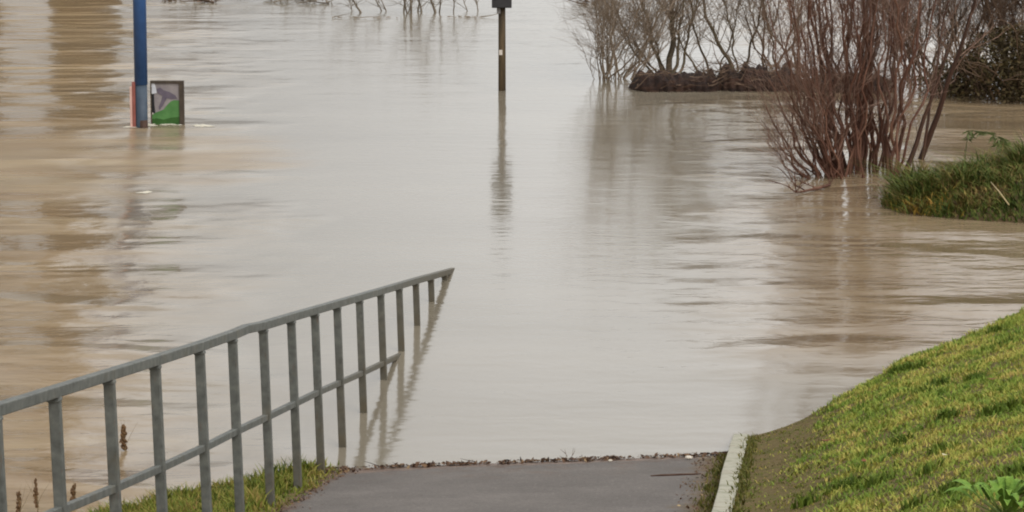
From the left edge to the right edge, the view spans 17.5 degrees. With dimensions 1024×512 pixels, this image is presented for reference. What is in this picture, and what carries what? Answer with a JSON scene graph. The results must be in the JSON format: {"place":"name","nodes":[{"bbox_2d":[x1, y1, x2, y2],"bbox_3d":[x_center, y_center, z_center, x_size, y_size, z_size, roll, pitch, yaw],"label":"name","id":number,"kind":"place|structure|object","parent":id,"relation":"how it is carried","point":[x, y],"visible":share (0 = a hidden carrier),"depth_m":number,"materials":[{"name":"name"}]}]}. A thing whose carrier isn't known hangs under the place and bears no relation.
{"place":"outdoors","nodes":[
{"label":"outdoors","id":0,"kind":"place"},
{"bbox_2d":[275,455,723,511],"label":"path","id":1,"kind":"structure","parent":0,"point":[625,485],"depth_m":21.02,"materials":[{"name":"grey asphalt"}]},
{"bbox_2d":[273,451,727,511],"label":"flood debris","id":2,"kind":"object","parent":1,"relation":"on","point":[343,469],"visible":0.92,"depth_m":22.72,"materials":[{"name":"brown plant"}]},
{"bbox_2d":[650,473,700,475],"bbox_3d":[1.067,1.425,21.625,0.335,0.014,0.013,-2,10,-9],"label":"twig","id":3,"kind":"object","parent":1,"relation":"on","point":[675,474],"visible":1,"depth_m":21.62,"materials":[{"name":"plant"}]},
{"bbox_2d":[0,0,1023,511],"bbox_3d":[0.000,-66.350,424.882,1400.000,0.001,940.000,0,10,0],"label":"water","id":4,"kind":"structure","parent":0,"point":[634,274],"depth_m":32.17,"materials":[{"name":"beige liquid"}]},
{"bbox_2d":[16,484,28,511],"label":"dead weed","id":5,"kind":"object","parent":4,"relation":"on","point":[18,503],"visible":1,"depth_m":21.36,"materials":[{"name":"brown plant"}]},
{"bbox_2d":[28,478,50,511],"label":"dead weed","id":6,"kind":"object","parent":4,"relation":"on","point":[35,495],"visible":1,"depth_m":21.41,"materials":[{"name":"brown plant"}]},
{"bbox_2d":[119,423,133,450],"bbox_3d":[-2.688,1.310,23.197,0.127,0.346,0.075,4,10,23],"label":"dead weed","id":7,"kind":"object","parent":4,"relation":"on","point":[123,441],"visible":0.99,"depth_m":23.19,"materials":[{"name":"brown plant"}]},
{"bbox_2d":[130,0,147,127],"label":"sign pole","id":8,"kind":"object","parent":4,"relation":"in","point":[138,106],"visible":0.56,"depth_m":40.48,"materials":[{"name":"blue metal"}]},
{"bbox_2d":[150,80,184,124],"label":"picture board","id":9,"kind":"object","parent":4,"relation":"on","point":[167,103],"visible":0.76,"depth_m":40.84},
{"bbox_2d":[125,123,211,192],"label":"foam","id":10,"kind":"object","parent":4,"relation":"on","point":[196,125],"visible":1,"depth_m":40.74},
{"bbox_2d":[164,0,222,2],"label":"floating branches","id":11,"kind":"object","parent":4,"relation":"on","point":[207,1],"visible":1,"depth_m":57.14,"materials":[{"name":"brown wood"}]},
{"bbox_2d":[271,0,332,3],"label":"floating branches","id":12,"kind":"object","parent":4,"relation":"on","point":[326,2],"visible":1,"depth_m":56.99,"materials":[{"name":"wood"}]},
{"bbox_2d":[332,0,397,18],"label":"bush","id":13,"kind":"object","parent":4,"relation":"on","point":[359,10],"visible":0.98,"depth_m":55.31,"materials":[{"name":"plant"}]},
{"bbox_2d":[387,0,428,12],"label":"bush","id":14,"kind":"object","parent":4,"relation":"on","point":[410,7],"visible":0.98,"depth_m":55.40,"materials":[{"name":"brown plant"}]},
{"bbox_2d":[421,0,495,17],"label":"bush","id":15,"kind":"object","parent":4,"relation":"on","point":[440,2],"visible":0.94,"depth_m":55.39,"materials":[{"name":"brown plant"}]},
{"bbox_2d":[492,0,511,90],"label":"marker post","id":16,"kind":"object","parent":4,"relation":"in","point":[500,5],"visible":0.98,"depth_m":44.27,"materials":[{"name":"black metal"}]},
{"bbox_2d":[569,0,595,3],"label":"floating branches","id":17,"kind":"object","parent":4,"relation":"on","point":[582,0],"visible":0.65,"depth_m":56.95,"materials":[{"name":"brown wood"}]},
{"bbox_2d":[550,0,691,85],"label":"shrub","id":18,"kind":"object","parent":4,"relation":"on","point":[610,38],"visible":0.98,"depth_m":45.57,"materials":[{"name":"plant"}]},
{"bbox_2d":[548,0,766,73],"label":"shrub","id":19,"kind":"object","parent":4,"relation":"on","point":[671,18],"visible":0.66,"depth_m":46.39,"materials":[{"name":"brown plant"}]},
{"bbox_2d":[619,49,747,91],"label":"dead wood","id":20,"kind":"object","parent":4,"relation":"on","point":[683,81],"visible":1,"depth_m":44.34,"materials":[{"name":"brown wood"}]},
{"bbox_2d":[648,0,784,70],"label":"shrub","id":21,"kind":"object","parent":4,"relation":"on","point":[715,37],"visible":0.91,"depth_m":46.77,"materials":[{"name":"brown plant"}]},
{"bbox_2d":[695,33,810,91],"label":"dead wood","id":22,"kind":"object","parent":4,"relation":"on","point":[735,84],"visible":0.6,"depth_m":44.38,"materials":[{"name":"brown wood"}]},
{"bbox_2d":[718,0,833,68],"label":"shrub","id":23,"kind":"object","parent":4,"relation":"on","point":[762,40],"visible":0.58,"depth_m":46.96,"materials":[{"name":"brown plant"}]},
{"bbox_2d":[764,152,845,192],"bbox_3d":[3.138,-0.910,35.413,0.458,0.417,1.165,7,12,34],"label":"fallen branch","id":24,"kind":"object","parent":4,"relation":"on","point":[814,188],"visible":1,"depth_m":35.36,"materials":[{"name":"brown wood"}]},
{"bbox_2d":[728,0,969,180],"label":"shrub","id":25,"kind":"object","parent":4,"relation":"on","point":[861,127],"visible":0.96,"depth_m":36.38,"materials":[{"name":"red plant"}]},
{"bbox_2d":[795,56,919,92],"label":"dead wood","id":26,"kind":"object","parent":4,"relation":"on","point":[875,85],"visible":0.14,"depth_m":44.20,"materials":[{"name":"brown wood"}]},
{"bbox_2d":[840,0,1019,83],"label":"shrub","id":27,"kind":"object","parent":4,"relation":"on","point":[937,10],"visible":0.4,"depth_m":45.04,"materials":[{"name":"plant"}]},
{"bbox_2d":[912,34,997,97],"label":"bramble","id":28,"kind":"object","parent":4,"relation":"on","point":[956,80],"visible":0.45,"depth_m":43.76,"materials":[{"name":"brown plant"}]},
{"bbox_2d":[902,0,1009,174],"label":"sapling","id":29,"kind":"object","parent":4,"relation":"on","point":[928,135],"visible":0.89,"depth_m":37.55,"materials":[{"name":"brown plant"}]},
{"bbox_2d":[889,178,1023,222],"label":"islet","id":30,"kind":"object","parent":4,"relation":"in","point":[990,216],"visible":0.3,"depth_m":33.50,"materials":[{"name":"plant"}]},
{"bbox_2d":[882,183,968,216],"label":"yellow grass","id":31,"kind":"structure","parent":30,"relation":"on","point":[915,210],"depth_m":33.78,"materials":[{"name":"plant"}]},
{"bbox_2d":[845,128,1023,222],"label":"rank grass","id":32,"kind":"structure","parent":30,"relation":"on","point":[993,169],"depth_m":34.05,"materials":[{"name":"green plant"}]},
{"bbox_2d":[962,130,1008,157],"bbox_3d":[5.057,-1.105,35.461,0.540,0.490,0.192,0,10,0],"label":"tall weed","id":33,"kind":"object","parent":30,"relation":"on","point":[972,135],"visible":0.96,"depth_m":35.42,"materials":[{"name":"green plant"}]},
{"bbox_2d":[989,141,1010,153],"bbox_3d":[5.336,-1.124,36.200,0.262,0.286,0.152,3,10,17],"label":"tall weed","id":34,"kind":"object","parent":30,"relation":"on","point":[1000,143],"visible":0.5,"depth_m":36.17,"materials":[{"name":"green plant"}]},
{"bbox_2d":[991,182,1008,204],"bbox_3d":[4.894,-0.625,33.200,0.042,0.171,0.487,-2,10,-13],"label":"dry stem","id":35,"kind":"object","parent":30,"relation":"on","point":[1000,194],"visible":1,"depth_m":33.22,"materials":[{"name":"plant"}]},
{"bbox_2d":[917,0,1023,103],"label":"bramble","id":36,"kind":"object","parent":4,"relation":"on","point":[1009,81],"visible":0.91,"depth_m":43.24,"materials":[{"name":"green plant"}]},
{"bbox_2d":[946,0,1023,73],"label":"shrub","id":37,"kind":"object","parent":4,"relation":"on","point":[1001,15],"visible":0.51,"depth_m":44.39,"materials":[{"name":"plant"}]},
{"bbox_2d":[256,312,1023,511],"bbox_3d":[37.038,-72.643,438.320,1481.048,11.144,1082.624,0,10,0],"label":"ground","id":38,"kind":"structure","parent":0,"point":[775,443],"depth_m":19.91,"materials":[{"name":"green plant"}]},
{"bbox_2d":[69,478,75,500],"bbox_3d":[-2.852,1.595,21.538,0.050,0.336,0.106,0,10,0],"label":"dead weed","id":39,"kind":"object","parent":38,"relation":"on","point":[73,491],"visible":0.66,"depth_m":21.52,"materials":[{"name":"brown plant"}]},
{"bbox_2d":[81,453,341,511],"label":"verge grass","id":40,"kind":"structure","parent":38,"relation":"on","point":[189,499],"depth_m":21.08,"materials":[{"name":"green plant"}]},
{"bbox_2d":[0,268,454,511],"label":"railing","id":41,"kind":"object","parent":38,"relation":"on","point":[51,395],"visible":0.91,"depth_m":18.98,"materials":[{"name":"metal"}]},
{"bbox_2d":[692,432,761,511],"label":"edge grass","id":42,"kind":"structure","parent":38,"relation":"on","point":[748,463],"depth_m":20.60,"materials":[{"name":"green plant"}]},
{"bbox_2d":[712,434,748,511],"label":"kerb","id":43,"kind":"structure","parent":38,"relation":"on","point":[723,495],"depth_m":20.66,"materials":[{"name":"concrete"}]},
{"bbox_2d":[740,404,835,511],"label":"thin grass","id":44,"kind":"structure","parent":38,"relation":"on","point":[799,484],"depth_m":20.10,"materials":[{"name":"green plant"}]},
{"bbox_2d":[738,306,1023,511],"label":"bank grass","id":45,"kind":"structure","parent":38,"relation":"on","point":[961,398],"depth_m":20.38,"materials":[{"name":"green plant"}]},
{"bbox_2d":[944,476,1023,511],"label":"broad leaved plant","id":46,"kind":"object","parent":38,"relation":"on","point":[1008,491],"visible":1,"depth_m":14.59,"materials":[{"name":"green plant"}]}
]}

